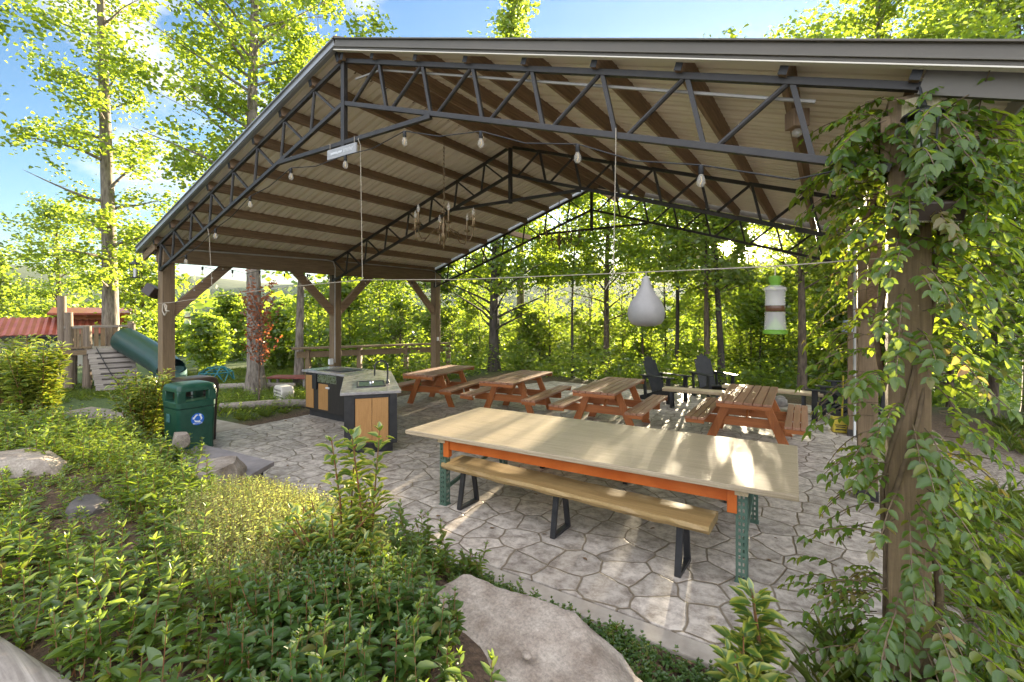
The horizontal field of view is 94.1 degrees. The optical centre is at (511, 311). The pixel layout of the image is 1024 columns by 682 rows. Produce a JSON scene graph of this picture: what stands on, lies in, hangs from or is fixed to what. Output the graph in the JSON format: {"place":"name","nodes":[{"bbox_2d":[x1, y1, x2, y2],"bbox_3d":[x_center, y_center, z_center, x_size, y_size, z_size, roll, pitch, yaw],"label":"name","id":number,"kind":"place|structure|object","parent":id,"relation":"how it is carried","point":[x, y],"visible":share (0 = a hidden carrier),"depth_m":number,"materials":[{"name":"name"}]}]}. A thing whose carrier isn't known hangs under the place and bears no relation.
{"place":"outdoors","nodes":[
{"label":"outdoors","id":0,"kind":"place"},
{"bbox_2d":[0,362,459,423],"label":"lawn grass","id":1,"kind":"structure","parent":0,"point":[81,393],"depth_m":11.69,"materials":[{"name":"plant"}]},
{"bbox_2d":[0,259,1023,681],"bbox_3d":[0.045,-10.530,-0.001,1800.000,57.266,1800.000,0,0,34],"label":"ground","id":2,"kind":"structure","parent":0,"point":[474,653],"depth_m":6.27,"materials":[{"name":"plant"}]},
{"bbox_2d":[0,249,39,317],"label":"open crowned tree","id":3,"kind":"object","parent":2,"relation":"on","point":[8,287],"visible":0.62,"depth_m":24.40,"materials":[{"name":"green plant"}]},
{"bbox_2d":[0,0,60,256],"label":"dark oak","id":4,"kind":"object","parent":2,"relation":"on","point":[3,27],"visible":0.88,"depth_m":12.30,"materials":[{"name":"green plant"}]},
{"bbox_2d":[0,636,71,681],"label":"rock","id":5,"kind":"object","parent":2,"relation":"on","point":[17,664],"visible":1,"depth_m":1.90,"materials":[{"name":"grey stone"}]},
{"bbox_2d":[0,448,71,477],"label":"boulder","id":6,"kind":"object","parent":2,"relation":"on","point":[37,463],"visible":0.44,"depth_m":4.42,"materials":[{"name":"stone"}]},
{"bbox_2d":[0,333,73,420],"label":"variegated shrub","id":7,"kind":"object","parent":2,"relation":"on","point":[43,386],"visible":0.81,"depth_m":6.66,"materials":[{"name":"green plant"}]},
{"bbox_2d":[0,191,101,317],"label":"open crowned tree","id":8,"kind":"object","parent":2,"relation":"on","point":[47,230],"visible":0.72,"depth_m":23.49,"materials":[{"name":"green plant"}]},
{"bbox_2d":[0,317,123,365],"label":"cordwood house","id":9,"kind":"structure","parent":2,"relation":"on","point":[11,328],"depth_m":19.25,"materials":[{"name":"red"}]},
{"bbox_2d":[64,494,108,519],"bbox_3d":[-3.230,1.515,3.623,0.443,0.170,0.267,0,0,44],"label":"boulder","id":10,"kind":"object","parent":2,"relation":"on","point":[91,503],"visible":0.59,"depth_m":3.55,"materials":[{"name":"stone"}]},
{"bbox_2d":[47,307,136,327],"bbox_3d":[-18.634,1.077,21.308,2.900,2.529,2.394,0,0,-40],"label":"orange cabin","id":11,"kind":"object","parent":2,"relation":"on","point":[83,313],"visible":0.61,"depth_m":20.90,"materials":[{"name":"wood"}]},
{"bbox_2d":[2,0,190,345],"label":"tall oak","id":12,"kind":"object","parent":2,"relation":"on","point":[105,275],"visible":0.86,"depth_m":13.81,"materials":[{"name":"green plant"}]},
{"bbox_2d":[57,296,138,390],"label":"play platform","id":13,"kind":"structure","parent":2,"relation":"on","point":[101,361],"depth_m":12.47,"materials":[{"name":"brown wood"}]},
{"bbox_2d":[110,328,186,377],"bbox_3d":[-9.446,1.191,12.476,2.651,1.488,0.724,0,0,27],"label":"tube slide","id":14,"kind":"object","parent":13,"relation":"attached to","point":[139,348],"visible":0.63,"depth_m":12.35,"materials":[{"name":"green"}]},
{"bbox_2d":[66,219,195,341],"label":"open crowned tree","id":15,"kind":"object","parent":2,"relation":"on","point":[132,300],"visible":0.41,"depth_m":20.70,"materials":[{"name":"green plant"}]},
{"bbox_2d":[100,368,176,442],"bbox_3d":[-5.621,1.470,7.373,0.942,1.210,1.042,0,0,-5],"label":"variegated shrub","id":16,"kind":"object","parent":2,"relation":"on","point":[146,416],"visible":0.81,"depth_m":7.19,"materials":[{"name":"green plant"}]},
{"bbox_2d":[1,0,399,393],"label":"tall oak","id":17,"kind":"object","parent":2,"relation":"on","point":[248,52],"visible":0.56,"depth_m":11.74,"materials":[{"name":"green plant"}]},
{"bbox_2d":[175,313,240,370],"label":"understorey tree","id":18,"kind":"object","parent":2,"relation":"on","point":[210,333],"visible":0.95,"depth_m":16.72,"materials":[{"name":"green plant"}]},
{"bbox_2d":[195,456,246,487],"bbox_3d":[-3.062,1.865,4.941,0.507,0.624,1.114,-5,-2,-22],"label":"boulder","id":19,"kind":"object","parent":2,"relation":"on","point":[233,466],"visible":0.27,"depth_m":4.87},
{"bbox_2d":[205,290,246,361],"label":"understorey tree","id":20,"kind":"object","parent":2,"relation":"on","point":[228,307],"visible":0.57,"depth_m":19.81,"materials":[{"name":"green plant"}]},
{"bbox_2d":[238,269,282,400],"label":"red leaved sapling","id":21,"kind":"object","parent":2,"relation":"on","point":[263,326],"visible":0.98,"depth_m":10.78,"materials":[{"name":"brown plant"}]},
{"bbox_2d":[217,385,305,415],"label":"border plants","id":22,"kind":"object","parent":2,"relation":"on","point":[248,393],"visible":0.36,"depth_m":10.72,"materials":[{"name":"green plant"}]},
{"bbox_2d":[219,399,305,410],"bbox_3d":[-5.022,1.961,10.066,2.031,0.192,0.214,0,0,-14],"label":"edging log","id":23,"kind":"object","parent":2,"relation":"on","point":[261,402],"visible":0.64,"depth_m":9.98,"materials":[{"name":"grey wood"}]},
{"bbox_2d":[243,303,306,368],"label":"understorey tree","id":24,"kind":"object","parent":2,"relation":"on","point":[284,360],"visible":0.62,"depth_m":16.66,"materials":[{"name":"green plant"}]},
{"bbox_2d":[163,472,394,619],"bbox_3d":[-1.594,1.522,3.359,1.392,0.749,2.335,0,0,-37],"label":"thyme mound","id":25,"kind":"object","parent":2,"relation":"on","point":[270,504],"visible":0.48,"depth_m":2.95,"materials":[{"name":"green plant"}]},
{"bbox_2d":[234,25,328,384],"bbox_3d":[-5.643,-2.866,13.463,3.908,9.903,4.503,0,0,0],"label":"young tree","id":26,"kind":"object","parent":2,"relation":"on","point":[299,362],"visible":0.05,"depth_m":13.31,"materials":[{"name":"green plant"}]},
{"bbox_2d":[242,277,376,367],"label":"understorey tree","id":27,"kind":"object","parent":2,"relation":"on","point":[289,308],"visible":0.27,"depth_m":16.60,"materials":[{"name":"green plant"}]},
{"bbox_2d":[0,401,639,681],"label":"herb ground cover","id":28,"kind":"object","parent":2,"relation":"on","point":[137,458],"visible":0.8,"depth_m":2.58,"materials":[{"name":"green plant"}]},
{"bbox_2d":[247,479,397,579],"bbox_3d":[-1.035,1.300,2.725,0.701,0.501,0.741,0,0,34],"label":"variegated shrub","id":29,"kind":"object","parent":2,"relation":"on","point":[309,523],"visible":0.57,"depth_m":2.68,"materials":[{"name":"green plant"}]},
{"bbox_2d":[211,525,466,681],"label":"mint clump","id":30,"kind":"object","parent":2,"relation":"on","point":[296,624],"visible":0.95,"depth_m":2.17,"materials":[{"name":"green plant"}]},
{"bbox_2d":[280,277,398,368],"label":"understorey tree","id":31,"kind":"object","parent":2,"relation":"on","point":[346,290],"visible":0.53,"depth_m":15.23,"materials":[{"name":"green plant"}]},
{"bbox_2d":[314,430,369,544],"bbox_3d":[-0.994,1.148,2.872,0.222,0.857,0.397,0,0,21],"label":"variegated sprig","id":32,"kind":"object","parent":2,"relation":"on","point":[338,481],"visible":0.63,"depth_m":2.83,"materials":[{"name":"green plant"}]},
{"bbox_2d":[337,421,394,556],"bbox_3d":[-0.878,1.139,2.852,0.243,0.941,0.375,0,0,44],"label":"variegated sprig","id":33,"kind":"object","parent":2,"relation":"on","point":[379,443],"visible":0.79,"depth_m":2.85,"materials":[{"name":"green plant"}]},
{"bbox_2d":[291,342,450,388],"bbox_3d":[-3.822,1.506,13.576,4.462,1.120,0.260,0,0,-30],"label":"rail fence","id":34,"kind":"object","parent":2,"relation":"on","point":[308,355],"visible":0.63,"depth_m":13.39,"materials":[{"name":"wood"}]},
{"bbox_2d":[356,277,418,348],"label":"understorey tree","id":35,"kind":"object","parent":2,"relation":"on","point":[377,298],"visible":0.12,"depth_m":18.86,"materials":[{"name":"green plant"}]},
{"bbox_2d":[375,294,428,373],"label":"understorey tree","id":36,"kind":"object","parent":2,"relation":"on","point":[396,328],"visible":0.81,"depth_m":15.91,"materials":[{"name":"green plant"}]},
{"bbox_2d":[363,278,442,358],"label":"understorey tree","id":37,"kind":"object","parent":2,"relation":"on","point":[415,318],"visible":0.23,"depth_m":19.16,"materials":[{"name":"green plant"}]},
{"bbox_2d":[405,261,472,357],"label":"understorey tree","id":38,"kind":"object","parent":2,"relation":"on","point":[443,289],"visible":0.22,"depth_m":17.91,"materials":[{"name":"green plant"}]},
{"bbox_2d":[428,305,471,364],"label":"understorey tree","id":39,"kind":"object","parent":2,"relation":"on","point":[453,336],"visible":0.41,"depth_m":18.90,"materials":[{"name":"green plant"}]},
{"bbox_2d":[442,282,489,368],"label":"understorey tree","id":40,"kind":"object","parent":2,"relation":"on","point":[471,335],"visible":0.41,"depth_m":21.72,"materials":[{"name":"green plant"}]},
{"bbox_2d":[378,27,581,371],"bbox_3d":[-1.263,-3.588,16.180,8.047,11.381,7.732,0,0,34],"label":"dark oak","id":41,"kind":"object","parent":2,"relation":"on","point":[496,267],"visible":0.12,"depth_m":16.31,"materials":[{"name":"green plant"}]},
{"bbox_2d":[453,251,508,367],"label":"understorey tree","id":42,"kind":"object","parent":2,"relation":"on","point":[481,336],"visible":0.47,"depth_m":20.88,"materials":[{"name":"green plant"}]},
{"bbox_2d":[447,268,546,369],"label":"understorey tree","id":43,"kind":"object","parent":2,"relation":"on","point":[501,340],"visible":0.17,"depth_m":21.73,"materials":[{"name":"green plant"}]},
{"bbox_2d":[0,269,1021,411],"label":"wood","id":44,"kind":"object","parent":2,"relation":"on","point":[1012,403],"visible":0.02,"depth_m":41.30,"materials":[{"name":"green plant"}]},
{"bbox_2d":[485,0,552,355],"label":"tall poplar","id":45,"kind":"object","parent":2,"relation":"on","point":[512,27],"visible":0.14,"depth_m":20.68,"materials":[{"name":"green plant"}]},
{"bbox_2d":[499,303,550,370],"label":"understorey tree","id":46,"kind":"object","parent":2,"relation":"on","point":[516,330],"visible":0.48,"depth_m":18.81,"materials":[{"name":"green plant"}]},
{"bbox_2d":[512,301,565,375],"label":"understorey tree","id":47,"kind":"object","parent":2,"relation":"on","point":[540,320],"visible":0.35,"depth_m":18.69,"materials":[{"name":"green plant"}]},
{"bbox_2d":[437,574,642,681],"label":"boulder","id":48,"kind":"object","parent":2,"relation":"on","point":[508,627],"visible":0.56,"depth_m":2.52,"materials":[{"name":"stone"}]},
{"bbox_2d":[509,230,580,369],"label":"understorey tree","id":49,"kind":"object","parent":2,"relation":"on","point":[538,302],"visible":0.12,"depth_m":19.80,"materials":[{"name":"green plant"}]},
{"bbox_2d":[513,250,600,373],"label":"understorey tree","id":50,"kind":"object","parent":2,"relation":"on","point":[550,335],"visible":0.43,"depth_m":18.37,"materials":[{"name":"green plant"}]},
{"bbox_2d":[401,538,725,681],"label":"creeping weeds","id":51,"kind":"object","parent":2,"relation":"on","point":[647,668],"visible":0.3,"depth_m":2.78,"materials":[{"name":"green plant"}]},
{"bbox_2d":[536,192,622,377],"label":"slender tree","id":52,"kind":"object","parent":2,"relation":"on","point":[584,221],"visible":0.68,"depth_m":16.72,"materials":[{"name":"green plant"}]},
{"bbox_2d":[545,276,627,379],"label":"understorey tree","id":53,"kind":"object","parent":2,"relation":"on","point":[593,319],"visible":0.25,"depth_m":19.95,"materials":[{"name":"green plant"}]},
{"bbox_2d":[558,252,617,377],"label":"understorey tree","id":54,"kind":"object","parent":2,"relation":"on","point":[596,324],"visible":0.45,"depth_m":18.86,"materials":[{"name":"green plant"}]},
{"bbox_2d":[529,192,675,373],"bbox_3d":[3.306,-3.046,17.801,6.340,11.389,5.836,0,0,-35],"label":"slender tree","id":55,"kind":"object","parent":2,"relation":"on","point":[606,219],"visible":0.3,"depth_m":17.10,"materials":[{"name":"green plant"}]},
{"bbox_2d":[429,544,805,681],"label":"patio border","id":56,"kind":"object","parent":2,"relation":"on","point":[690,649],"visible":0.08,"depth_m":3.15,"materials":[{"name":"concrete"}]},
{"bbox_2d":[568,267,670,378],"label":"understorey tree","id":57,"kind":"object","parent":2,"relation":"on","point":[622,347],"visible":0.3,"depth_m":20.19,"materials":[{"name":"green plant"}]},
{"bbox_2d":[594,267,703,381],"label":"understorey tree","id":58,"kind":"object","parent":2,"relation":"on","point":[624,336],"visible":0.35,"depth_m":17.76,"materials":[{"name":"green plant"}]},
{"bbox_2d":[316,332,984,407],"bbox_3d":[5.099,2.356,15.048,24.207,3.257,5.200,0,0,0],"label":"brush","id":59,"kind":"object","parent":2,"relation":"on","point":[636,369],"visible":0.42,"depth_m":14.41,"materials":[{"name":"green plant"}]},
{"bbox_2d":[614,207,722,378],"bbox_3d":[6.168,-0.609,18.472,4.465,7.638,5.308,0,0,11],"label":"understorey tree","id":60,"kind":"object","parent":2,"relation":"on","point":[688,317],"visible":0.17,"depth_m":18.62,"materials":[{"name":"green plant"}]},
{"bbox_2d":[608,199,753,383],"bbox_3d":[5.337,-2.789,15.398,4.490,10.636,4.922,0,0,34],"label":"slender tree","id":61,"kind":"object","parent":2,"relation":"on","point":[652,277],"visible":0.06,"depth_m":15.46,"materials":[{"name":"green plant"}]},
{"bbox_2d":[658,282,716,374],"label":"understorey tree","id":62,"kind":"object","parent":2,"relation":"on","point":[671,302],"visible":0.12,"depth_m":20.67,"materials":[{"name":"green plant"}]},
{"bbox_2d":[622,23,808,384],"bbox_3d":[5.353,-2.631,13.070,5.422,9.863,7.303,0,0,34],"label":"twin tree","id":63,"kind":"object","parent":2,"relation":"on","point":[719,327],"visible":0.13,"depth_m":13.42,"materials":[{"name":"green plant"}]},
{"bbox_2d":[660,215,776,363],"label":"understorey tree","id":64,"kind":"object","parent":2,"relation":"on","point":[713,318],"visible":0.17,"depth_m":19.44,"materials":[{"name":"green plant"}]},
{"bbox_2d":[624,195,827,357],"bbox_3d":[5.571,-2.609,13.697,5.287,9.730,5.496,0,0,-12],"label":"twin tree","id":65,"kind":"object","parent":2,"relation":"on","point":[706,289],"visible":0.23,"depth_m":13.06,"materials":[{"name":"green plant"}]},
{"bbox_2d":[682,219,797,378],"bbox_3d":[9.589,-1.077,19.676,5.664,9.632,5.686,0,0,0],"label":"understorey tree","id":66,"kind":"object","parent":2,"relation":"on","point":[778,253],"visible":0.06,"depth_m":19.52,"materials":[{"name":"green plant"}]},
{"bbox_2d":[704,625,789,681],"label":"variegated shrub","id":67,"kind":"object","parent":2,"relation":"on","point":[742,660],"visible":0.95,"depth_m":2.29,"materials":[{"name":"green plant"}]},
{"bbox_2d":[709,223,797,376],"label":"understorey tree","id":68,"kind":"object","parent":2,"relation":"on","point":[744,262],"visible":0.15,"depth_m":17.59,"materials":[{"name":"green plant"}]},
{"bbox_2d":[726,577,791,681],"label":"variegated sprig","id":69,"kind":"object","parent":2,"relation":"on","point":[762,599],"visible":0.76,"depth_m":2.35,"materials":[{"name":"green plant"}]},
{"bbox_2d":[710,288,815,389],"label":"understorey tree","id":70,"kind":"object","parent":2,"relation":"on","point":[757,314],"visible":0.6,"depth_m":16.28,"materials":[{"name":"green plant"}]},
{"bbox_2d":[730,266,830,386],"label":"understorey tree","id":71,"kind":"object","parent":2,"relation":"on","point":[790,289],"visible":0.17,"depth_m":17.59,"materials":[{"name":"green plant"}]},
{"bbox_2d":[775,237,846,386],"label":"understorey tree","id":72,"kind":"object","parent":2,"relation":"on","point":[814,298],"visible":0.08,"depth_m":17.74,"materials":[{"name":"green plant"}]},
{"bbox_2d":[775,286,878,394],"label":"understorey tree","id":73,"kind":"object","parent":2,"relation":"on","point":[832,325],"visible":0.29,"depth_m":15.02,"materials":[{"name":"green plant"}]},
{"bbox_2d":[691,0,1016,390],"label":"straight tree","id":74,"kind":"object","parent":2,"relation":"on","point":[802,378],"visible":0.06,"depth_m":12.47,"materials":[{"name":"green plant"}]},
{"bbox_2d":[783,0,1023,304],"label":"tall maple","id":75,"kind":"object","parent":2,"relation":"on","point":[886,10],"visible":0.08,"depth_m":16.72,"materials":[{"name":"green plant"}]},
{"bbox_2d":[845,0,1023,415],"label":"understorey tree","id":76,"kind":"object","parent":2,"relation":"on","point":[986,32],"visible":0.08,"depth_m":9.32,"materials":[{"name":"green plant"}]},
{"bbox_2d":[846,117,1022,406],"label":"understorey tree","id":77,"kind":"object","parent":2,"relation":"on","point":[948,403],"visible":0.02,"depth_m":12.31,"materials":[{"name":"green plant"}]},
{"bbox_2d":[883,32,1023,404],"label":"understorey tree","id":78,"kind":"object","parent":2,"relation":"on","point":[1018,163],"visible":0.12,"depth_m":8.41,"materials":[{"name":"green plant"}]},
{"bbox_2d":[892,0,1022,405],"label":"tall maple","id":79,"kind":"object","parent":2,"relation":"on","point":[944,3],"visible":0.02,"depth_m":19.97,"materials":[{"name":"green plant"}]},
{"bbox_2d":[912,0,1023,411],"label":"tall maple","id":80,"kind":"object","parent":2,"relation":"on","point":[983,4],"visible":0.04,"depth_m":15.28,"materials":[{"name":"green plant"}]},
{"bbox_2d":[0,0,1023,283],"label":"sky","id":81,"kind":"structure","parent":0,"point":[412,18],"materials":[{"name":"blue"}]},
{"bbox_2d":[213,387,978,681],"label":"patio","id":82,"kind":"structure","parent":0,"point":[626,567],"depth_m":4.53,"materials":[{"name":"stone"}]},
{"bbox_2d":[162,380,215,449],"bbox_3d":[-4.719,1.534,6.982,0.515,1.015,0.512,0,0,34],"label":"recycling bin","id":83,"kind":"object","parent":82,"relation":"on","point":[193,415],"visible":0.91,"depth_m":6.84,"materials":[{"name":"green plastic"}]},
{"bbox_2d":[302,360,400,453],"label":"kitchen island","id":84,"kind":"structure","parent":82,"relation":"on","point":[353,398],"depth_m":7.24,"materials":[{"name":"black paint"}]},
{"bbox_2d":[397,365,487,406],"bbox_3d":[-1.609,1.679,10.811,1.614,0.725,1.900,0,0,23],"label":"picnic table","id":85,"kind":"object","parent":82,"relation":"on","point":[447,388],"visible":0.8,"depth_m":10.52,"materials":[{"name":"brown wood"}]},
{"bbox_2d":[460,370,570,413],"bbox_3d":[0.128,1.679,9.757,1.614,0.725,1.900,0,0,27],"label":"picnic table","id":86,"kind":"object","parent":82,"relation":"on","point":[506,384],"visible":0.95,"depth_m":9.49,"materials":[{"name":"brown wood"}]},
{"bbox_2d":[134,35,1023,681],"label":"pavilion","id":87,"kind":"structure","parent":82,"relation":"on","point":[722,103],"depth_m":5.53,"materials":[{"name":"brown wood"}]},
{"bbox_2d":[412,143,475,247],"bbox_3d":[-0.775,-1.313,5.424,0.730,1.209,0.761,0,0,34],"label":"chandelier","id":88,"kind":"object","parent":87,"relation":"hanging from","point":[443,233],"visible":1,"depth_m":5.41,"materials":[{"name":"beige metal"}]},
{"bbox_2d":[159,130,880,268],"bbox_3d":[-1.790,-1.188,5.015,9.001,1.029,0.072,0,0,34],"label":"string light","id":89,"kind":"object","parent":87,"relation":"hanging from","point":[700,166],"visible":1,"depth_m":3.60,"materials":[{"name":"black paint"}]},
{"bbox_2d":[158,128,884,315],"bbox_3d":[-1.782,-0.875,5.045,9.180,1.892,0.063,0,0,34],"label":"rope line","id":90,"kind":"object","parent":87,"relation":"attached to","point":[165,307],"visible":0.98,"depth_m":3.58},
{"bbox_2d":[627,276,664,326],"bbox_3d":[0.916,-0.084,3.260,0.250,0.373,0.250,0,0,34],"label":"gourd birdhouse","id":91,"kind":"object","parent":90,"relation":"hanging from","point":[646,308],"visible":1,"depth_m":3.18,"materials":[{"name":"plastic"}]},
{"bbox_2d":[763,266,787,333],"bbox_3d":[1.562,-0.068,2.832,0.132,0.402,0.132,0,0,34],"label":"insect trap","id":92,"kind":"object","parent":90,"relation":"hanging from","point":[774,326],"visible":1,"depth_m":2.80,"materials":[{"name":"plastic"}]},
{"bbox_2d":[822,241,883,417],"bbox_3d":[3.692,0.157,5.278,0.447,1.912,0.811,0,0,7],"label":"creeper","id":93,"kind":"object","parent":87,"relation":"attached to","point":[844,306],"visible":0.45,"depth_m":5.18,"materials":[{"name":"green plant"}]},
{"bbox_2d":[777,70,1023,681],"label":"wisteria vine","id":94,"kind":"object","parent":87,"relation":"attached to","point":[878,635],"visible":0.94,"depth_m":2.37,"materials":[{"name":"green plant"}]},
{"bbox_2d":[900,86,945,166],"bbox_3d":[2.080,-0.956,2.418,0.180,0.416,0.180,0,0,14],"label":"lantern","id":95,"kind":"object","parent":87,"relation":"hanging from","point":[905,118],"visible":0.3,"depth_m":2.40,"materials":[{"name":"black paint"}]},
{"bbox_2d":[894,199,968,235],"bbox_3d":[2.106,-0.458,2.429,0.260,0.228,0.196,0,0,4],"label":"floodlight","id":96,"kind":"object","parent":87,"relation":"attached to","point":[930,209],"visible":0.46,"depth_m":2.35,"materials":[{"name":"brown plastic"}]},
{"bbox_2d":[441,455,717,577],"bbox_3d":[0.449,1.815,4.410,2.660,0.452,0.373,0,0,34],"label":"plank bench","id":97,"kind":"object","parent":82,"relation":"on","point":[684,519],"visible":1,"depth_m":4.20,"materials":[{"name":"beige wood"}]},
{"bbox_2d":[405,407,798,582],"bbox_3d":[0.783,1.661,4.860,3.660,0.760,1.440,0,0,31],"label":"long table","id":98,"kind":"object","parent":82,"relation":"on","point":[730,471],"visible":0.91,"depth_m":4.40,"materials":[{"name":"wood"}]},
{"bbox_2d":[548,377,667,425],"bbox_3d":[1.795,1.679,8.652,1.614,0.725,1.900,0,0,30],"label":"picnic table","id":99,"kind":"object","parent":82,"relation":"on","point":[606,391],"visible":0.97,"depth_m":8.38,"materials":[{"name":"brown wood"}]},
{"bbox_2d":[685,384,807,444],"bbox_3d":[3.834,1.679,7.709,1.614,0.725,1.900,0,0,32],"label":"picnic table","id":100,"kind":"object","parent":82,"relation":"on","point":[747,401],"visible":0.93,"depth_m":7.42,"materials":[{"name":"brown wood"}]},
{"bbox_2d":[515,381,884,426],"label":"patio","id":101,"kind":"structure","parent":0,"point":[692,402],"depth_m":11.58,"materials":[{"name":"stone"}]},
{"bbox_2d":[639,356,692,404],"bbox_3d":[3.564,1.596,11.184,0.810,1.051,0.994,0,0,-34],"label":"garden chair","id":102,"kind":"object","parent":101,"relation":"on","point":[654,375],"visible":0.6,"depth_m":11.26,"materials":[{"name":"black paint"}]},
{"bbox_2d":[688,354,739,396],"bbox_3d":[4.845,1.596,11.556,0.810,1.051,0.994,0,0,-8],"label":"garden chair","id":103,"kind":"object","parent":101,"relation":"on","point":[704,372],"visible":0.66,"depth_m":11.80,"materials":[{"name":"black paint"}]},
{"bbox_2d":[805,385,846,421],"bbox_3d":[6.226,1.596,9.028,0.810,1.051,0.994,0,0,-44],"label":"garden chair","id":104,"kind":"object","parent":101,"relation":"on","point":[822,390],"visible":0.27,"depth_m":9.06,"materials":[{"name":"black paint"}]},
{"bbox_2d":[781,412,1023,681],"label":"path grass","id":105,"kind":"structure","parent":0,"point":[1000,606],"depth_m":3.48,"materials":[{"name":"plant"}]},
{"bbox_3d":[-3.474,1.923,5.623,1.512,0.220,0.529,0,0,34],"label":"slab support","id":106,"kind":"object","parent":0,"visible":0},
{"bbox_2d":[173,445,273,480],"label":"stone slab","id":107,"kind":"structure","parent":106,"relation":"on","point":[256,466],"depth_m":5.66,"materials":[{"name":"stone"}]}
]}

